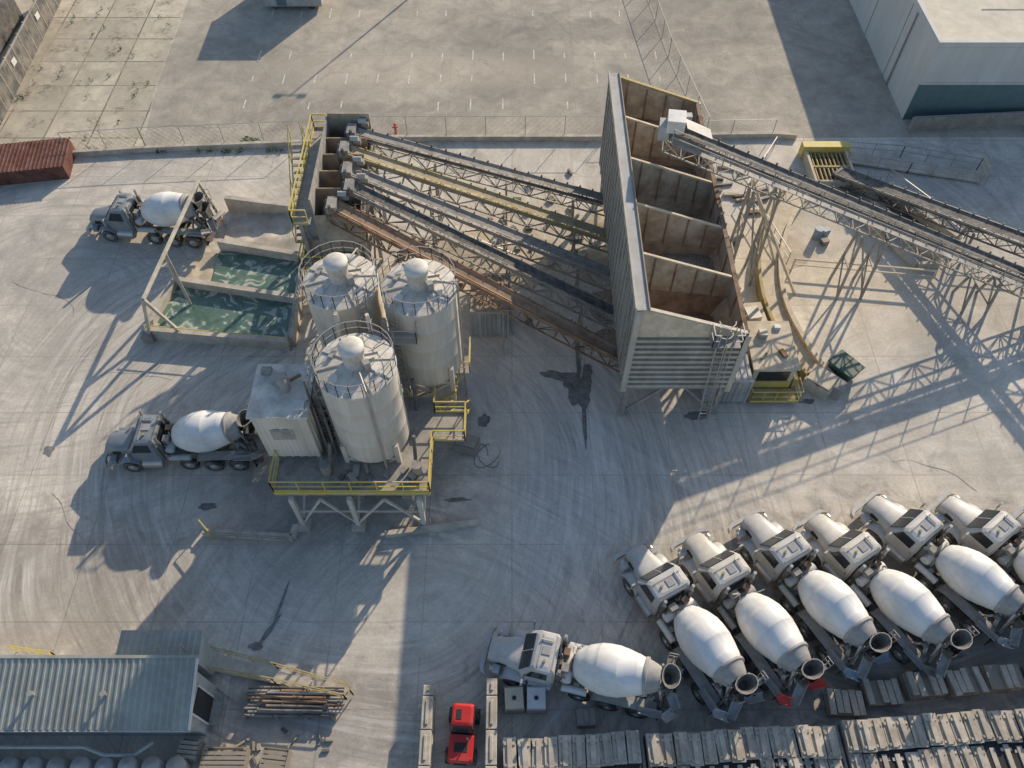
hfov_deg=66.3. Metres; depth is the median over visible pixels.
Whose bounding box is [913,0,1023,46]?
roof
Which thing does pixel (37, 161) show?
rusty container
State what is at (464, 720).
utility vehicle
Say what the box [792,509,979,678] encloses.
concrete mixer truck
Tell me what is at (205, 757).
pallet
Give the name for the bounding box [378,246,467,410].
cement silo
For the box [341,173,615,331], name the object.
feed conveyor
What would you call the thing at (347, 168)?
feed conveyor
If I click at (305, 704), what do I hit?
pipe rack
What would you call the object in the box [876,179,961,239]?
pit wall
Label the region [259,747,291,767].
pallet
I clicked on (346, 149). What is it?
feed conveyor
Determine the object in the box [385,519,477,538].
concrete wall
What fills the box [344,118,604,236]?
feed conveyor
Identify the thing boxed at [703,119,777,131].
chain link fence
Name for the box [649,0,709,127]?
chain link fence
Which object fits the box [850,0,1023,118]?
walls
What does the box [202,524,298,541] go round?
concrete wall
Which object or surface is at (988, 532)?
concrete mixer truck
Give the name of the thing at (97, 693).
roof
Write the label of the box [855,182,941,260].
pit wall
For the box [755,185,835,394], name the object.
curved wall
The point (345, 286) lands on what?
cement silo
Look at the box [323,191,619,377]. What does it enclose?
feed conveyor
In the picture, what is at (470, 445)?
generator
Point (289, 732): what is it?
yard debris
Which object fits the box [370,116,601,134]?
chain link fence
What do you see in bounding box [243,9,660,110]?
parking markings
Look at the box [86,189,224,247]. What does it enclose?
concrete mixer truck
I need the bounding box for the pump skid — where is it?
[743,302,767,320]
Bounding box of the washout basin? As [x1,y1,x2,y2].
[143,195,305,350]
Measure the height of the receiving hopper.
1.100 m
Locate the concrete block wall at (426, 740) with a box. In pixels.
[418,685,436,767]
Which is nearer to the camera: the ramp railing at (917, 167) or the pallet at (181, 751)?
the pallet at (181, 751)
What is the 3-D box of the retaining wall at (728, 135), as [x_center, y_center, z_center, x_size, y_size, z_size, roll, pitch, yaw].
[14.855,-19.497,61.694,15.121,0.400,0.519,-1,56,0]
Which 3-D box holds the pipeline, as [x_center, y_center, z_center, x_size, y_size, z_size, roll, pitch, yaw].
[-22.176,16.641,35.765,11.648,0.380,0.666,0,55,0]
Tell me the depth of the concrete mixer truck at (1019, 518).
41.92 m
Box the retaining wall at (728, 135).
[711,132,796,139]
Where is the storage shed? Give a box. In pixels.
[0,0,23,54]
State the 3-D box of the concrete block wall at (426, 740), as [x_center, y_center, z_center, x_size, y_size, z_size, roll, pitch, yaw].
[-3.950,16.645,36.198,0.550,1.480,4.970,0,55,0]
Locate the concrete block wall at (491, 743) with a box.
[485,678,497,767]
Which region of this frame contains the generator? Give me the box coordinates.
[454,434,500,467]
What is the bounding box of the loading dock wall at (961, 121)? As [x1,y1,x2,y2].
[907,111,1023,130]
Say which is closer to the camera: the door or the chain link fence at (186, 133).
the door
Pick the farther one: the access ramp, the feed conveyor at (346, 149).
the feed conveyor at (346, 149)
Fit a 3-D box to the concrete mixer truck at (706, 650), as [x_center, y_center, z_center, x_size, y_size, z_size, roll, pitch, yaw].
[8.553,11.547,38.330,3.140,3.742,9.653,-24,59,-16]
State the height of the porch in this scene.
3.900 m
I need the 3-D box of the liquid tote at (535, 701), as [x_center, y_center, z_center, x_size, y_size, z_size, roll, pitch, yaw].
[1.150,15.120,37.447,1.000,1.130,1.065,0,56,0]
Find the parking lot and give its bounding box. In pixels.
[142,0,1023,145]
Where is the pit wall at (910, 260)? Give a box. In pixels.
[810,189,941,268]
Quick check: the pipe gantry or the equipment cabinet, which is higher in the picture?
the pipe gantry
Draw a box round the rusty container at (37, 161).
[0,137,74,185]
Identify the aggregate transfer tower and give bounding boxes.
[287,113,388,299]
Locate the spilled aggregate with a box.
[379,210,809,356]
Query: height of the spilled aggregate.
0.288 m
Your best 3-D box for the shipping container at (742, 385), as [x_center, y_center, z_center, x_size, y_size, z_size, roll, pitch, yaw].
[12.850,-0.406,47.383,2.640,2.360,2.395,0,55,0]
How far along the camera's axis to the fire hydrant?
61.65 m
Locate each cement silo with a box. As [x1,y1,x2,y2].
[298,240,399,377]
[307,320,412,498]
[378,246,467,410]
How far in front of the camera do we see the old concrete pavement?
66.77 m
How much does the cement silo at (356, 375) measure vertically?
12.190 m
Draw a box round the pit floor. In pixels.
[874,192,951,250]
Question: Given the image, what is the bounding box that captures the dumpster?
[828,349,865,381]
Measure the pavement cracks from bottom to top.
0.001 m
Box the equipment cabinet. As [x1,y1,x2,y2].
[800,364,848,400]
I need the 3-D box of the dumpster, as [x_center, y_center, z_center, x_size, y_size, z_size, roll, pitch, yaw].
[20.500,-0.962,48.388,1.360,1.080,1.785,-33,62,-21]
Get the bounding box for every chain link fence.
[58,121,301,147]
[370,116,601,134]
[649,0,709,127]
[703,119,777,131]
[907,113,1023,133]
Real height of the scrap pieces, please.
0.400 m
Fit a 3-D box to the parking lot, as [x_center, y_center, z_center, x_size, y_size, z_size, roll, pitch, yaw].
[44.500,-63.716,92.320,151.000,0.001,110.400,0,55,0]
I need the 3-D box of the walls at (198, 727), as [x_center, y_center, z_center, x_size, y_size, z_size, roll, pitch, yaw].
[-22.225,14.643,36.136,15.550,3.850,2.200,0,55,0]
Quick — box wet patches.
[43,320,814,650]
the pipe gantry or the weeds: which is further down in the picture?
the pipe gantry
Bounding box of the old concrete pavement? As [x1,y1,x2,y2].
[0,0,187,149]
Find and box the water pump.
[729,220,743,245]
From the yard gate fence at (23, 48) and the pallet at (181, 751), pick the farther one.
the yard gate fence at (23, 48)
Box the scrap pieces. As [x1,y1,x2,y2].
[395,162,777,323]
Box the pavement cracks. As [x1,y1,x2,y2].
[13,12,975,545]
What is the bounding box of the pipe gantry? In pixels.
[140,180,226,342]
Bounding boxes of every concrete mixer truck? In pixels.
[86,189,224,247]
[101,403,266,471]
[479,617,683,722]
[613,540,768,722]
[670,528,833,707]
[728,509,899,681]
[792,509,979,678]
[849,491,1023,648]
[925,492,1023,613]
[1011,506,1023,540]
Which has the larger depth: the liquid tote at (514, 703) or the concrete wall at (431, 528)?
the concrete wall at (431, 528)
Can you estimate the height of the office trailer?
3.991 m
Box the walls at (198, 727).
[0,672,216,734]
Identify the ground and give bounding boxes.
[0,1,1023,767]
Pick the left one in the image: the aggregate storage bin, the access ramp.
the access ramp
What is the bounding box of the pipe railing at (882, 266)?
[744,137,937,282]
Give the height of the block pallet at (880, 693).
0.610 m
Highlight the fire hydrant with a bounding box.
[392,123,397,133]
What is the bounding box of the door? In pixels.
[192,685,224,725]
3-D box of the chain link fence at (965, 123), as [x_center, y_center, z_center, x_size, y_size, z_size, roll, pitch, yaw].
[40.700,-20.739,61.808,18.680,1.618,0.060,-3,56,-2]
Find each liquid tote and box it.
[503,686,524,714]
[525,686,546,713]
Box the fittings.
[885,12,918,84]
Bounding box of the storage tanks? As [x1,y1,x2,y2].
[0,755,191,767]
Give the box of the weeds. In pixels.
[15,7,284,153]
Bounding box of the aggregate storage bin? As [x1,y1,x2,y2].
[597,71,751,420]
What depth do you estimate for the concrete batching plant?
40.34 m
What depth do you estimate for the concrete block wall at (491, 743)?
36.12 m
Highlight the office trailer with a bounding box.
[264,0,323,8]
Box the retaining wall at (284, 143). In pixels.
[72,134,601,156]
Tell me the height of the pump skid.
1.150 m
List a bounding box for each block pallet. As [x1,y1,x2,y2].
[822,688,866,717]
[858,678,903,707]
[898,671,947,700]
[943,666,988,699]
[979,663,1023,692]
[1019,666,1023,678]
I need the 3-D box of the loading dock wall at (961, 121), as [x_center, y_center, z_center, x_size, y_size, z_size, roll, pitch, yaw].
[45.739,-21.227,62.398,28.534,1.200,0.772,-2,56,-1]
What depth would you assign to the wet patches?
47.79 m
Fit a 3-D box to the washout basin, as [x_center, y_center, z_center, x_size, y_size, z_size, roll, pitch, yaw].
[-18.649,-7.897,53.038,9.647,1.525,13.046,0,55,0]
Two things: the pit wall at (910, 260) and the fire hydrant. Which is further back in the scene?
the fire hydrant
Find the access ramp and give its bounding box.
[6,645,353,699]
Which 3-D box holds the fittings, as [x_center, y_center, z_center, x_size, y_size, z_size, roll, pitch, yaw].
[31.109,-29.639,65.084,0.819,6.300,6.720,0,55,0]
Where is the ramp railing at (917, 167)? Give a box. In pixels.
[848,141,1006,240]
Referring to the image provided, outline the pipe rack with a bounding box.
[243,685,344,719]
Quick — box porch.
[116,630,218,675]
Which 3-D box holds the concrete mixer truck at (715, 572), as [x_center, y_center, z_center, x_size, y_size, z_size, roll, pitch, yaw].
[11.653,11.011,38.698,3.140,3.742,9.653,-24,59,-16]
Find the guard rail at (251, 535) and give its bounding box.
[198,519,288,540]
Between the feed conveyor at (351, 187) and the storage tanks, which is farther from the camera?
the feed conveyor at (351, 187)
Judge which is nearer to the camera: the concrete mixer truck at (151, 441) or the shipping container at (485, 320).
the concrete mixer truck at (151, 441)
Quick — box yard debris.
[216,727,332,765]
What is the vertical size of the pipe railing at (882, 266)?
1.155 m
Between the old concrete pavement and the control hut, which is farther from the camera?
the old concrete pavement
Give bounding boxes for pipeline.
[0,740,153,756]
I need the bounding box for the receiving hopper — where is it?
[798,141,856,188]
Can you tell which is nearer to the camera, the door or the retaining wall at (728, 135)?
the door
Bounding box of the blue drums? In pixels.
[812,226,830,246]
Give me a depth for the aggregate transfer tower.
47.91 m
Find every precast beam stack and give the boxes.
[503,730,645,767]
[643,725,847,767]
[837,708,1023,767]
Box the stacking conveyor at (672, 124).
[657,109,1023,312]
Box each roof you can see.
[0,655,198,731]
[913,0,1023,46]
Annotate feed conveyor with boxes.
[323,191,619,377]
[337,136,607,268]
[339,156,611,304]
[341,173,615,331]
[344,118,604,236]
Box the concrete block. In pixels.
[575,707,596,728]
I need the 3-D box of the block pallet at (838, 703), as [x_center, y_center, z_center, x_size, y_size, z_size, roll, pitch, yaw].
[15.945,15.322,37.587,1.700,0.610,1.239,1,56,1]
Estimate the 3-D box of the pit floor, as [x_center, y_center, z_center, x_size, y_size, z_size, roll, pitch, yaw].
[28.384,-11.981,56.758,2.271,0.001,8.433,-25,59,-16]
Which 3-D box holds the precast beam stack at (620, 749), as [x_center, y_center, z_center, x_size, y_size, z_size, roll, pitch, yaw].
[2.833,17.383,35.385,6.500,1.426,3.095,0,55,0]
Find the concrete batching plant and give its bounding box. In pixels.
[246,312,471,531]
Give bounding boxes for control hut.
[747,321,803,402]
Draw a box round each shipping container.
[469,273,508,337]
[700,350,754,403]
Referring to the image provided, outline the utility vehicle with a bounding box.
[445,702,479,765]
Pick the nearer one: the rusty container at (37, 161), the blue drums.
the blue drums
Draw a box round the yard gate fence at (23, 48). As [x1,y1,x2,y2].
[0,0,61,123]
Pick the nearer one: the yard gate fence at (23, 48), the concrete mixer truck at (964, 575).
the concrete mixer truck at (964, 575)
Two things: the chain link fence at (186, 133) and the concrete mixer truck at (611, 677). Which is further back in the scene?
the chain link fence at (186, 133)
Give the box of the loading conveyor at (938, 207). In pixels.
[831,165,1023,288]
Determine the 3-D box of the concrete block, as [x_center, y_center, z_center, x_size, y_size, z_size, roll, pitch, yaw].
[3.500,15.842,37.175,0.900,0.780,0.800,-2,56,-2]

